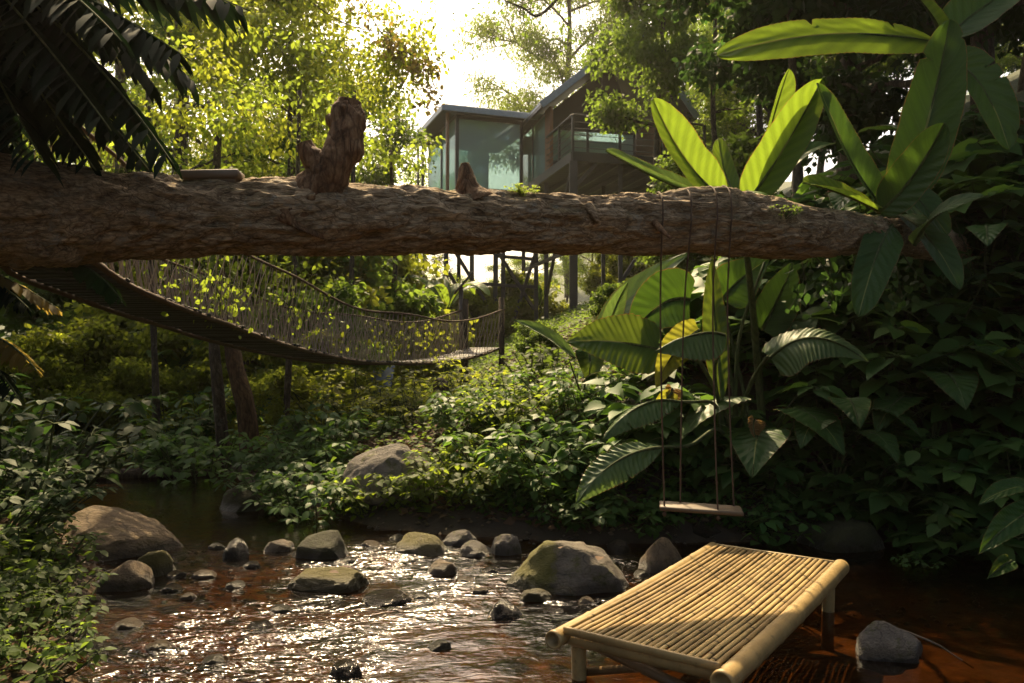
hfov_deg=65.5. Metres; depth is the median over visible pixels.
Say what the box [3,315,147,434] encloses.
bush
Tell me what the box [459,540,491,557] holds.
rock
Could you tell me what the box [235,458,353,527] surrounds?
shrub
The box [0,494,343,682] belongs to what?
bank litter
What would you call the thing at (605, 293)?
slope bush
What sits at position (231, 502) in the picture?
rock
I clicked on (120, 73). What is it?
leafy tree
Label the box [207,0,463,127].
overhanging branch
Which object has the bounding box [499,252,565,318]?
forest tree
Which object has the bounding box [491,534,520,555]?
rock
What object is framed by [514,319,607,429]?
elephant ear
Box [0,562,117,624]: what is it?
shrub
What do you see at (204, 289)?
climbing vine
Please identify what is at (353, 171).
slim tree
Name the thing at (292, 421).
shrub
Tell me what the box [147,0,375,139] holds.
overhanging branch
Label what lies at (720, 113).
thin tree
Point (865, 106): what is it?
shade tree
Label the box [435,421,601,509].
shrub
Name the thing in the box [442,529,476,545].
rock
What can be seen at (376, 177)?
forest tree
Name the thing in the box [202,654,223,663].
stream stone
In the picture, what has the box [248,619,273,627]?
stream stone
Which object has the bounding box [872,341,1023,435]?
broadleaf plant
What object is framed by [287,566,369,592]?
rock
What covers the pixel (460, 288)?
support post
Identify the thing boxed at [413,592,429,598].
stream stone
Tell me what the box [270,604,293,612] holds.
stream stone
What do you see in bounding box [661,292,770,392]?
broadleaf plant
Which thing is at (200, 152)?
forest tree
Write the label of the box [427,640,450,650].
stream stone
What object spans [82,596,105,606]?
stream stone
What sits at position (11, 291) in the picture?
fern
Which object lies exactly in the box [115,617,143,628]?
stream stone
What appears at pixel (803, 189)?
broadleaf plant
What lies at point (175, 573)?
stream stone
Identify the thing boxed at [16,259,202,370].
sapling
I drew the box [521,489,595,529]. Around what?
broadleaf plant
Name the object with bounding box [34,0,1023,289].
sky
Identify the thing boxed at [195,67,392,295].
leafy tree
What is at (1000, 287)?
broadleaf plant
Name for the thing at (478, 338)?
forest bush
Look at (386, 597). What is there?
rock
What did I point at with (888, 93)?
forest tree
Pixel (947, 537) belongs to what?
broadleaf plant
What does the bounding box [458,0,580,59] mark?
overhanging branch
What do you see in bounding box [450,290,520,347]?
forest bush
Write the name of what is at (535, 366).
shrub
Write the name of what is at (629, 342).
elephant ear
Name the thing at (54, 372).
bush
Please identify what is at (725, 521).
broadleaf plant
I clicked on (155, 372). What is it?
slim tree
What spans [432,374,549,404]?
shrub
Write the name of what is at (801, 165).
forest tree
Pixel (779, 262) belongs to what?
broadleaf plant
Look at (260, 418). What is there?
shrub
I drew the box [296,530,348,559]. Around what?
rock
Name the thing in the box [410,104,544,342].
glass cabin
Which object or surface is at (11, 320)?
sapling
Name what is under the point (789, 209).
tuft
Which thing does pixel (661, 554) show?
rock
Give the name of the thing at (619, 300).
banana plant
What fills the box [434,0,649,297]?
feathery tree
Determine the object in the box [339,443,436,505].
rock
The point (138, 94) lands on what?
forest tree
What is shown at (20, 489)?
shrub
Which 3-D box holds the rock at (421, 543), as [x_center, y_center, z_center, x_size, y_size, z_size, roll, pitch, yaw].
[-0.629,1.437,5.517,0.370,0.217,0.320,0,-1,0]
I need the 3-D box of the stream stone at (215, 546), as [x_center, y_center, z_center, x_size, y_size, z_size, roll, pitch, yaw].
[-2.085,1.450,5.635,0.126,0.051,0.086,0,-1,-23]
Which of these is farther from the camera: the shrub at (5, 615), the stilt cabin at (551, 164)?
the stilt cabin at (551, 164)
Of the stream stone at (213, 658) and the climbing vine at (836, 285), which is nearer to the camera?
the stream stone at (213, 658)
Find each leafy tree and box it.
[8,0,285,177]
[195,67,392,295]
[359,145,443,288]
[578,0,719,192]
[664,1,838,171]
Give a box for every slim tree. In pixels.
[93,26,232,450]
[138,0,318,467]
[219,15,373,442]
[302,29,404,311]
[334,73,445,340]
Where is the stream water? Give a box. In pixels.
[52,453,1023,682]
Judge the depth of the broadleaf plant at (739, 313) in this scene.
7.17 m
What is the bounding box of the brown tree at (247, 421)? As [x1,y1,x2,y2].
[93,89,267,457]
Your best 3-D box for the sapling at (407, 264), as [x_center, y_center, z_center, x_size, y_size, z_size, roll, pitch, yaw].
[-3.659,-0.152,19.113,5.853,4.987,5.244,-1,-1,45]
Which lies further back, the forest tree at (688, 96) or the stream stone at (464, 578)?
the forest tree at (688, 96)
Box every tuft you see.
[109,168,136,172]
[504,183,539,195]
[769,204,802,218]
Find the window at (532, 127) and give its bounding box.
[523,113,544,180]
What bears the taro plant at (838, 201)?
on the ground at (394, 519)
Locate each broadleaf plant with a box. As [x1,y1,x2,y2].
[455,475,552,516]
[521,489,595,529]
[551,486,645,533]
[598,497,685,539]
[604,338,702,383]
[609,392,745,481]
[643,476,725,532]
[660,412,807,502]
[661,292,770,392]
[662,265,749,339]
[678,479,783,531]
[690,256,824,322]
[691,259,789,291]
[699,191,832,262]
[703,254,855,302]
[720,495,833,545]
[726,258,924,372]
[728,380,894,462]
[730,317,824,387]
[735,442,867,512]
[755,338,946,457]
[765,390,938,481]
[768,199,987,303]
[774,476,864,522]
[796,171,871,198]
[799,126,1023,208]
[800,255,984,353]
[802,443,972,542]
[805,424,984,493]
[809,287,1023,410]
[827,199,943,214]
[832,101,1023,198]
[842,489,1004,556]
[849,403,1019,495]
[852,160,1018,249]
[859,179,1022,268]
[862,149,1023,280]
[867,471,1023,564]
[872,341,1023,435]
[879,259,1023,343]
[880,138,1023,267]
[891,311,1023,466]
[899,237,1023,347]
[902,412,1023,534]
[910,220,1023,342]
[940,124,1023,189]
[967,165,1023,267]
[978,477,1023,578]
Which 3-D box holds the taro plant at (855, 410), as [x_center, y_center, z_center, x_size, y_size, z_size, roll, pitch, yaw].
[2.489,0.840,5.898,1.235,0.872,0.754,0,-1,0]
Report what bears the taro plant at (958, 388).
on the ground at (394, 519)
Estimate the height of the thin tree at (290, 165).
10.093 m
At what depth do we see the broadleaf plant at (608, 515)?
5.79 m
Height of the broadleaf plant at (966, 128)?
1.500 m
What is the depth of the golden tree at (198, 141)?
21.44 m
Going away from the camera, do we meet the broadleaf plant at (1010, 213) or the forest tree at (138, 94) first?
the broadleaf plant at (1010, 213)
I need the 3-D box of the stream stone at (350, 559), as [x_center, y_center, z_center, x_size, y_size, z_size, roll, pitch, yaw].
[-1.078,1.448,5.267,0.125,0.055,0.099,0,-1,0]
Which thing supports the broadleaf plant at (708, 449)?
on the ground at (394, 519)
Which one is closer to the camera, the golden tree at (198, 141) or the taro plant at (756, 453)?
the taro plant at (756, 453)
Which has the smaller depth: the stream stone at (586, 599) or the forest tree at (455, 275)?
the stream stone at (586, 599)
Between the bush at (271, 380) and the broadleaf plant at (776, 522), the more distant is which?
the bush at (271, 380)
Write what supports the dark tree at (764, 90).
on the ground at (394, 519)
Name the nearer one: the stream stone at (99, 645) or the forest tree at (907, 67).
the stream stone at (99, 645)
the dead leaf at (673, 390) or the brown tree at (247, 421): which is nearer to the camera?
the dead leaf at (673, 390)
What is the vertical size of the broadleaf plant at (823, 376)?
0.970 m
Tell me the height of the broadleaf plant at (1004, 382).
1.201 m
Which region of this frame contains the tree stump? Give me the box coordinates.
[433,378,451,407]
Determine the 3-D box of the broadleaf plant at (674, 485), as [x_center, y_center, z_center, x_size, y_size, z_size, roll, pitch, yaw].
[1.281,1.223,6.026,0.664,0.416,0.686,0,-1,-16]
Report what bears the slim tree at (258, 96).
on the ground at (394, 519)
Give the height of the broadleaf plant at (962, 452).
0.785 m
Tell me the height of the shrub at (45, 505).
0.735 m
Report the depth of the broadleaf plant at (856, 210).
7.46 m
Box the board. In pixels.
[179,169,244,182]
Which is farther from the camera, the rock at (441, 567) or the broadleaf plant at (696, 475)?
the broadleaf plant at (696, 475)
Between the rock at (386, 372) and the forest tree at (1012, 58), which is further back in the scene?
the forest tree at (1012, 58)
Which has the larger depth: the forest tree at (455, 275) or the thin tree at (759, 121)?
the forest tree at (455, 275)
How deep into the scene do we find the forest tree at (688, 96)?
32.23 m
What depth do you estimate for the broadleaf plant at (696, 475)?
6.00 m
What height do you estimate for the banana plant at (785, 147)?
3.027 m
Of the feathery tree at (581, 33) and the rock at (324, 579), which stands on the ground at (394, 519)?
the feathery tree at (581, 33)
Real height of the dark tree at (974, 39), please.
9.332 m
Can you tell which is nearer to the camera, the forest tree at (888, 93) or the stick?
the stick
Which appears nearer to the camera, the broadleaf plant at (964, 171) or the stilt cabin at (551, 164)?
the broadleaf plant at (964, 171)
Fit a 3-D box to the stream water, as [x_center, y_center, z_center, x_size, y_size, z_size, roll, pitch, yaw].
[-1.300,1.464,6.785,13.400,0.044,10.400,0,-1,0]
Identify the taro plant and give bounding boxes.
[682,385,873,483]
[785,397,921,493]
[828,186,922,215]
[835,345,1023,450]
[941,211,1023,342]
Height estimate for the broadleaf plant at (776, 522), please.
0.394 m
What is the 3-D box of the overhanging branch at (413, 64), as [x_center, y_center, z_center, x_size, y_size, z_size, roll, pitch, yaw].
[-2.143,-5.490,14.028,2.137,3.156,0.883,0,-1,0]
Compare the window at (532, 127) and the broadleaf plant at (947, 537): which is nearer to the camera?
the broadleaf plant at (947, 537)
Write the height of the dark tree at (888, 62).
11.244 m
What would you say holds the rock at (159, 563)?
on the ground at (394, 519)
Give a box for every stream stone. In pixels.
[61,623,87,635]
[77,640,112,651]
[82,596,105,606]
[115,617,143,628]
[145,639,170,648]
[159,583,182,592]
[167,570,186,577]
[180,592,196,599]
[191,570,216,578]
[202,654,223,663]
[208,543,224,549]
[225,580,244,588]
[243,561,260,568]
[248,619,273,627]
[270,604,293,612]
[341,556,356,562]
[361,540,380,546]
[389,534,402,539]
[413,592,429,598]
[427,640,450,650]
[457,576,473,580]
[472,587,488,593]
[483,566,497,572]
[542,606,563,612]
[579,596,593,602]
[633,569,649,575]
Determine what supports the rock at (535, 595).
in the stream water
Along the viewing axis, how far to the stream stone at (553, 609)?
4.25 m
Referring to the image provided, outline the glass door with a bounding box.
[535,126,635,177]
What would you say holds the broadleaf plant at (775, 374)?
on the ground at (394, 519)
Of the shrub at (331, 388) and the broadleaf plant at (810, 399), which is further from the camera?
the shrub at (331, 388)
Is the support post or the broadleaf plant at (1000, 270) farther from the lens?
the support post
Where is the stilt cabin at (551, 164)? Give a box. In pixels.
[503,35,705,320]
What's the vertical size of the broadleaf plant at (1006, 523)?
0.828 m
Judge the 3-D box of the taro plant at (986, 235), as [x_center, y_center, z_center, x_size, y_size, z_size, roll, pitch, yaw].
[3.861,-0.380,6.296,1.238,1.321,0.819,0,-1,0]
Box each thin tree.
[110,4,271,410]
[227,0,339,337]
[659,0,754,145]
[703,20,763,139]
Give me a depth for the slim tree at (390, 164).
17.06 m
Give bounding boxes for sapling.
[0,268,93,352]
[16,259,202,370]
[93,254,392,387]
[198,255,445,369]
[244,276,396,398]
[366,253,478,387]
[391,314,458,384]
[578,253,616,302]
[634,256,703,273]
[643,129,786,269]
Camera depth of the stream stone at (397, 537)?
5.87 m
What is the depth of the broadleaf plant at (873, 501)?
5.67 m
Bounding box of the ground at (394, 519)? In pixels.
[0,69,1023,682]
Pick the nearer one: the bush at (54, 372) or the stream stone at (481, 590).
the stream stone at (481, 590)
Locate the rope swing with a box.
[656,185,743,519]
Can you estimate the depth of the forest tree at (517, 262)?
31.93 m
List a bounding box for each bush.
[0,332,112,435]
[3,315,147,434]
[75,356,206,451]
[124,321,258,425]
[214,364,332,439]
[245,328,371,413]
[436,298,498,347]
[448,306,496,347]
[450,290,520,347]
[468,283,540,340]
[487,269,568,320]
[511,319,561,369]
[581,277,628,320]
[597,254,650,282]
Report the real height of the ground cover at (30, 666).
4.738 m
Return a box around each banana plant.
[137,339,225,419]
[402,274,490,372]
[516,277,563,313]
[605,69,834,425]
[717,0,1019,343]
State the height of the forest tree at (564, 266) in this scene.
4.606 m
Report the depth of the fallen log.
4.25 m
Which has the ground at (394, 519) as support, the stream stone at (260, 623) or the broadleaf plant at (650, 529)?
the broadleaf plant at (650, 529)
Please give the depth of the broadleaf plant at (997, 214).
6.59 m
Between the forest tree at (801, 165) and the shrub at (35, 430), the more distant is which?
the forest tree at (801, 165)
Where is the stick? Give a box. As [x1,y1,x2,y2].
[902,629,962,660]
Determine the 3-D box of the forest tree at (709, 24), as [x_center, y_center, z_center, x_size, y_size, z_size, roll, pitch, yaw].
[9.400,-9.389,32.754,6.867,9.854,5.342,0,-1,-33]
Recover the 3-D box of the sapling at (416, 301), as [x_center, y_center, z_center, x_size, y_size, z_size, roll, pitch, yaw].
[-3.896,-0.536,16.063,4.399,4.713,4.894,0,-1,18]
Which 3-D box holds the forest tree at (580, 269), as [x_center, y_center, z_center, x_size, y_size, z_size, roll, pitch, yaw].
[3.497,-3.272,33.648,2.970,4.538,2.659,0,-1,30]
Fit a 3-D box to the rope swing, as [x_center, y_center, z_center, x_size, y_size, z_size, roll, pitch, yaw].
[1.143,0.055,4.939,0.590,2.075,0.408,0,-1,-10]
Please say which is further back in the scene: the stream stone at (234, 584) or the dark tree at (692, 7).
the dark tree at (692, 7)
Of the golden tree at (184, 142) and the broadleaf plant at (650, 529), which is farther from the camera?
the golden tree at (184, 142)
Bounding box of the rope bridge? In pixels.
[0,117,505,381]
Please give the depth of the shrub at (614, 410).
6.24 m
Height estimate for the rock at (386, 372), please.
0.857 m
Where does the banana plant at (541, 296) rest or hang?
on the ground at (394, 519)
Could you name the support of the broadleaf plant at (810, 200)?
on the ground at (394, 519)
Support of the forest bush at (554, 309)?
on the ground at (394, 519)
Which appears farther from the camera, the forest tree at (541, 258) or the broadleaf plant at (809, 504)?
the forest tree at (541, 258)
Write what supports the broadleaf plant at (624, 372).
on the ground at (394, 519)
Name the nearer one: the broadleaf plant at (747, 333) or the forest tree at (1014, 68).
the broadleaf plant at (747, 333)
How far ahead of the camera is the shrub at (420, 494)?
6.32 m
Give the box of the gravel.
[17,482,896,680]
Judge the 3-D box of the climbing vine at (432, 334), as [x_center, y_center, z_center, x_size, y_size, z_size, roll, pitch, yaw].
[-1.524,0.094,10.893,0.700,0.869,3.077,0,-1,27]
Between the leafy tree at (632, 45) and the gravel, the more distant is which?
the leafy tree at (632, 45)
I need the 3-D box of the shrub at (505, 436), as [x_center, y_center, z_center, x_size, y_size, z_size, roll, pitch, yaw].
[0.508,0.925,6.536,1.556,0.726,1.583,0,-1,16]
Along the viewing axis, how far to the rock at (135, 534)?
5.47 m
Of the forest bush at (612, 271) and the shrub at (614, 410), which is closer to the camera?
the shrub at (614, 410)
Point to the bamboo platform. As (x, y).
(768, 634)
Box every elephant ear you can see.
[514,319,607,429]
[567,257,868,503]
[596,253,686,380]
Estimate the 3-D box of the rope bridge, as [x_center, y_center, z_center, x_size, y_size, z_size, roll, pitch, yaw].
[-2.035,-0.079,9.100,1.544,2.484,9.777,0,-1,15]
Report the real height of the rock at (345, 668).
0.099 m
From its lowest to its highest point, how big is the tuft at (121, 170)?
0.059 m
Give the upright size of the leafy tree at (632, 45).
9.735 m
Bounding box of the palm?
[0,0,250,188]
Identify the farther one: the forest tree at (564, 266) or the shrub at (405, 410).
the forest tree at (564, 266)
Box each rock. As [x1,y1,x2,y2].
[58,505,183,561]
[96,560,154,591]
[137,550,175,576]
[219,488,266,511]
[222,537,248,559]
[263,539,293,552]
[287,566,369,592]
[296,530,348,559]
[329,659,361,677]
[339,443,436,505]
[350,365,394,409]
[362,589,411,606]
[395,532,447,555]
[428,559,457,576]
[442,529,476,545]
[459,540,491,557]
[488,598,522,618]
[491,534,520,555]
[506,540,628,595]
[520,588,551,601]
[638,537,681,572]
[796,516,884,552]
[855,621,922,663]
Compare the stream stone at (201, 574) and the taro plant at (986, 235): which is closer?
the stream stone at (201, 574)
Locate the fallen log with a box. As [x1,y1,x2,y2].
[0,96,983,269]
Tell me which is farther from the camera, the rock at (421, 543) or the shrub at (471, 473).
the shrub at (471, 473)
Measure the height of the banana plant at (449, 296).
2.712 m
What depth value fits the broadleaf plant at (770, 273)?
7.20 m
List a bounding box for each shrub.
[0,373,164,515]
[0,432,123,520]
[0,465,106,552]
[0,522,108,586]
[0,534,101,570]
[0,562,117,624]
[0,581,108,653]
[0,620,116,682]
[1,425,86,475]
[2,388,91,434]
[118,385,271,455]
[121,422,282,485]
[124,434,214,468]
[198,384,344,432]
[211,450,342,504]
[226,425,367,481]
[231,366,258,393]
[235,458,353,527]
[261,400,401,457]
[267,367,421,426]
[313,371,460,429]
[318,475,415,520]
[354,378,482,428]
[360,452,498,512]
[381,357,513,407]
[404,433,555,504]
[419,385,521,435]
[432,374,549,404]
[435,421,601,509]
[453,378,585,435]
[473,410,668,500]
[479,347,579,387]
[508,362,645,421]
[548,417,682,490]
[583,365,743,463]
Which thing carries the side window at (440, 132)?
in the glass cabin at (484, 132)
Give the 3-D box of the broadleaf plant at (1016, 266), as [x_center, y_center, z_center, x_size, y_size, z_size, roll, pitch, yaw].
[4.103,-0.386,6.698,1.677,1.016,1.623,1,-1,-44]
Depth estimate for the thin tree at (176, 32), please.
13.45 m
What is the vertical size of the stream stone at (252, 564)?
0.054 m
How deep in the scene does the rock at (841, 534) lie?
5.56 m
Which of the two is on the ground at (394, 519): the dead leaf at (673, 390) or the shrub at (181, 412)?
the shrub at (181, 412)
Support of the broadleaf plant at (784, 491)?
on the ground at (394, 519)
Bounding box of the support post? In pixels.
[454,271,473,382]
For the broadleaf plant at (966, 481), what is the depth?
5.54 m
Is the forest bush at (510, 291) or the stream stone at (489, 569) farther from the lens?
the forest bush at (510, 291)
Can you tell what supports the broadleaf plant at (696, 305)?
on the ground at (394, 519)
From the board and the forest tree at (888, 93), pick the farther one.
the forest tree at (888, 93)
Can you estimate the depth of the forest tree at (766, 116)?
24.83 m
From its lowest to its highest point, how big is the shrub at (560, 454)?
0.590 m
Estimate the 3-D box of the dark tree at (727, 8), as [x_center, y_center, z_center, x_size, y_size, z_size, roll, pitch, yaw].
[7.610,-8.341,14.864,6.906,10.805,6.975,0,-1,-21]
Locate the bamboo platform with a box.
[545,542,849,682]
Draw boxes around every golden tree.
[10,0,357,174]
[96,0,400,177]
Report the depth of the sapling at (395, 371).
20.65 m
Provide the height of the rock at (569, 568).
0.434 m
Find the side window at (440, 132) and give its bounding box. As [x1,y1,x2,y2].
[428,115,454,188]
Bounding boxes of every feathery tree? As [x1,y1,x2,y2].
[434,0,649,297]
[532,0,726,141]
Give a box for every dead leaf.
[665,384,682,407]
[747,415,765,437]
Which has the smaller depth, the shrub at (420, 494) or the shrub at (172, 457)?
the shrub at (420, 494)
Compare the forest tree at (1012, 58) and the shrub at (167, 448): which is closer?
the shrub at (167, 448)
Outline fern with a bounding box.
[0,265,125,403]
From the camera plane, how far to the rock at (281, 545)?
5.53 m
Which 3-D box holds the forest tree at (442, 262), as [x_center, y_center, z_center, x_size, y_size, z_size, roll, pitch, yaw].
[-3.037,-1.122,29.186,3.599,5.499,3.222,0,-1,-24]
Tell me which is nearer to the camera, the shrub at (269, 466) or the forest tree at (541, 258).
the shrub at (269, 466)
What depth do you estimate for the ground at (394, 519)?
6.25 m
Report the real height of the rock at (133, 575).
0.225 m
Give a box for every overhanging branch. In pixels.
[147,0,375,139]
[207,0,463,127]
[343,0,444,115]
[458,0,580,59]
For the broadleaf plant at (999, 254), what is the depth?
6.50 m
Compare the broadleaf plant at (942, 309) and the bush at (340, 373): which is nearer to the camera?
the broadleaf plant at (942, 309)
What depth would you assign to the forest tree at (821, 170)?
38.02 m
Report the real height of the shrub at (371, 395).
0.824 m
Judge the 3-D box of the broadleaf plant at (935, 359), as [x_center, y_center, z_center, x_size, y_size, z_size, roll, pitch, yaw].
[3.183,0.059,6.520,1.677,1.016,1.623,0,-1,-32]
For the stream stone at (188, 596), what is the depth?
4.47 m
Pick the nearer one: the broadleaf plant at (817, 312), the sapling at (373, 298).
the broadleaf plant at (817, 312)
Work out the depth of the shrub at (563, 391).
7.17 m
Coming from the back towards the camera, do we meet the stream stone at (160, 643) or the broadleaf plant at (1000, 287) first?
the broadleaf plant at (1000, 287)
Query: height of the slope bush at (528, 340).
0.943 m
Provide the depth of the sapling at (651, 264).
17.61 m
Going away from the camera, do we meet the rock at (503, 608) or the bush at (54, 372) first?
the rock at (503, 608)
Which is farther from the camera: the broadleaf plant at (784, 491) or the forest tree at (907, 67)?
the forest tree at (907, 67)
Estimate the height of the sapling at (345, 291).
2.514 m
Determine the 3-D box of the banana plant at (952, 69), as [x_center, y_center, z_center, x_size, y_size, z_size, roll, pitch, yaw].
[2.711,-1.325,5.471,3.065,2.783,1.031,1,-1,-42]
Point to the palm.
(55, 72)
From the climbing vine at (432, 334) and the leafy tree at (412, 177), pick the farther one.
the leafy tree at (412, 177)
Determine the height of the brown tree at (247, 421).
4.361 m
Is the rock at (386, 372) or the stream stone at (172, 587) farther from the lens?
the rock at (386, 372)
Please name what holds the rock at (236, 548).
in the stream water
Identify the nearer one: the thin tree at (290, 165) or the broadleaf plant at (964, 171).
the broadleaf plant at (964, 171)
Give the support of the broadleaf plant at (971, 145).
on the ground at (394, 519)
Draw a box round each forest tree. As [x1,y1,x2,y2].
[9,115,135,172]
[36,74,196,174]
[154,123,274,174]
[220,26,435,270]
[414,253,467,290]
[450,272,476,291]
[482,259,532,286]
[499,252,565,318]
[543,255,584,302]
[564,253,600,299]
[623,90,712,156]
[693,16,767,150]
[694,30,774,195]
[720,9,834,190]
[767,67,906,173]
[837,53,913,89]
[863,37,994,78]
[883,61,904,132]
[995,24,1021,75]
[995,25,1023,72]
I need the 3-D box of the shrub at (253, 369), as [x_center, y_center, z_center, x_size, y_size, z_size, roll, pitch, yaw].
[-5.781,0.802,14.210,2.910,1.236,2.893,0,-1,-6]
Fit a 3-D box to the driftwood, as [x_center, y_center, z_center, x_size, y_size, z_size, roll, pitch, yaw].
[-4.431,1.492,8.716,2.154,0.210,0.301,0,-1,-10]
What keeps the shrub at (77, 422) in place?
on the ground at (394, 519)
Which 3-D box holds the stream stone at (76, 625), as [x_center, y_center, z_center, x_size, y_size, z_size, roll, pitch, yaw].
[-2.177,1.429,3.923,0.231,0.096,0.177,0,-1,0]
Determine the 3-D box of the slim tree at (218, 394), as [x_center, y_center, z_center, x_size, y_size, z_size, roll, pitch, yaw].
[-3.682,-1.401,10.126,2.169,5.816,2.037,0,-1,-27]
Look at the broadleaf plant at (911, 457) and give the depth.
5.81 m
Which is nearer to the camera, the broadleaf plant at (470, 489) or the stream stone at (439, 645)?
the stream stone at (439, 645)
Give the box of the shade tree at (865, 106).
[713,0,1023,158]
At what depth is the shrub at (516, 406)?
7.33 m
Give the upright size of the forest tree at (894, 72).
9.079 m
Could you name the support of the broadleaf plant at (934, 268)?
on the ground at (394, 519)
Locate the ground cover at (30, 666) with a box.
[0,238,1023,682]
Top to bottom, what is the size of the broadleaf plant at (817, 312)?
1.016 m
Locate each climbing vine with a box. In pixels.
[144,256,348,347]
[161,255,357,327]
[331,318,458,381]
[781,254,930,330]
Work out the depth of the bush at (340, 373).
11.74 m
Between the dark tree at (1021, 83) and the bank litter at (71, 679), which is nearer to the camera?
the bank litter at (71, 679)
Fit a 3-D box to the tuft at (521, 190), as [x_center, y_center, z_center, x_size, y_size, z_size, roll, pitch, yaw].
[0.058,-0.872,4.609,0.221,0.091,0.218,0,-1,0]
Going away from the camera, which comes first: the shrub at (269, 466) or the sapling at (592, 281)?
the shrub at (269, 466)
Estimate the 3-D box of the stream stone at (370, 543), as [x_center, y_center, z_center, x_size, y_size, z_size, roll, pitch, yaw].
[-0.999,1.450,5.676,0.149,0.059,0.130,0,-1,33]
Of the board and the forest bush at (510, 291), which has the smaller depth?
the board
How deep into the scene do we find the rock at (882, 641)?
3.61 m
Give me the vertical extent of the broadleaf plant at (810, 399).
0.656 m
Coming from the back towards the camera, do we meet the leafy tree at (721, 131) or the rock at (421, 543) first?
the leafy tree at (721, 131)
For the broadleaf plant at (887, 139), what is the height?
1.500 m
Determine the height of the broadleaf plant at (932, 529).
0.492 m
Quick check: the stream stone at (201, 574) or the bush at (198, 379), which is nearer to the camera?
the stream stone at (201, 574)
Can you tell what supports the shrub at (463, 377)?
on the ground at (394, 519)
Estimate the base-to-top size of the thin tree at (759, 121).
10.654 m
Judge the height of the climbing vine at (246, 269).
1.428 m
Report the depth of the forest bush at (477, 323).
26.61 m
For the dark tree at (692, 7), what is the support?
on the ground at (394, 519)
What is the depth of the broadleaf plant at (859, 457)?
6.05 m
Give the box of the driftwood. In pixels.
[41,468,210,479]
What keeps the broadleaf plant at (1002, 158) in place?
on the ground at (394, 519)
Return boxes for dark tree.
[657,0,837,198]
[670,6,1023,183]
[711,3,1002,71]
[759,0,994,133]
[802,12,996,173]
[1017,53,1023,92]
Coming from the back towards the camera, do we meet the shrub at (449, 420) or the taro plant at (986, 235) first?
the shrub at (449, 420)
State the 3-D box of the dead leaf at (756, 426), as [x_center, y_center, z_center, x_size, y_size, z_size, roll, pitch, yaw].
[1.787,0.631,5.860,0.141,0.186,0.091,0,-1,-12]

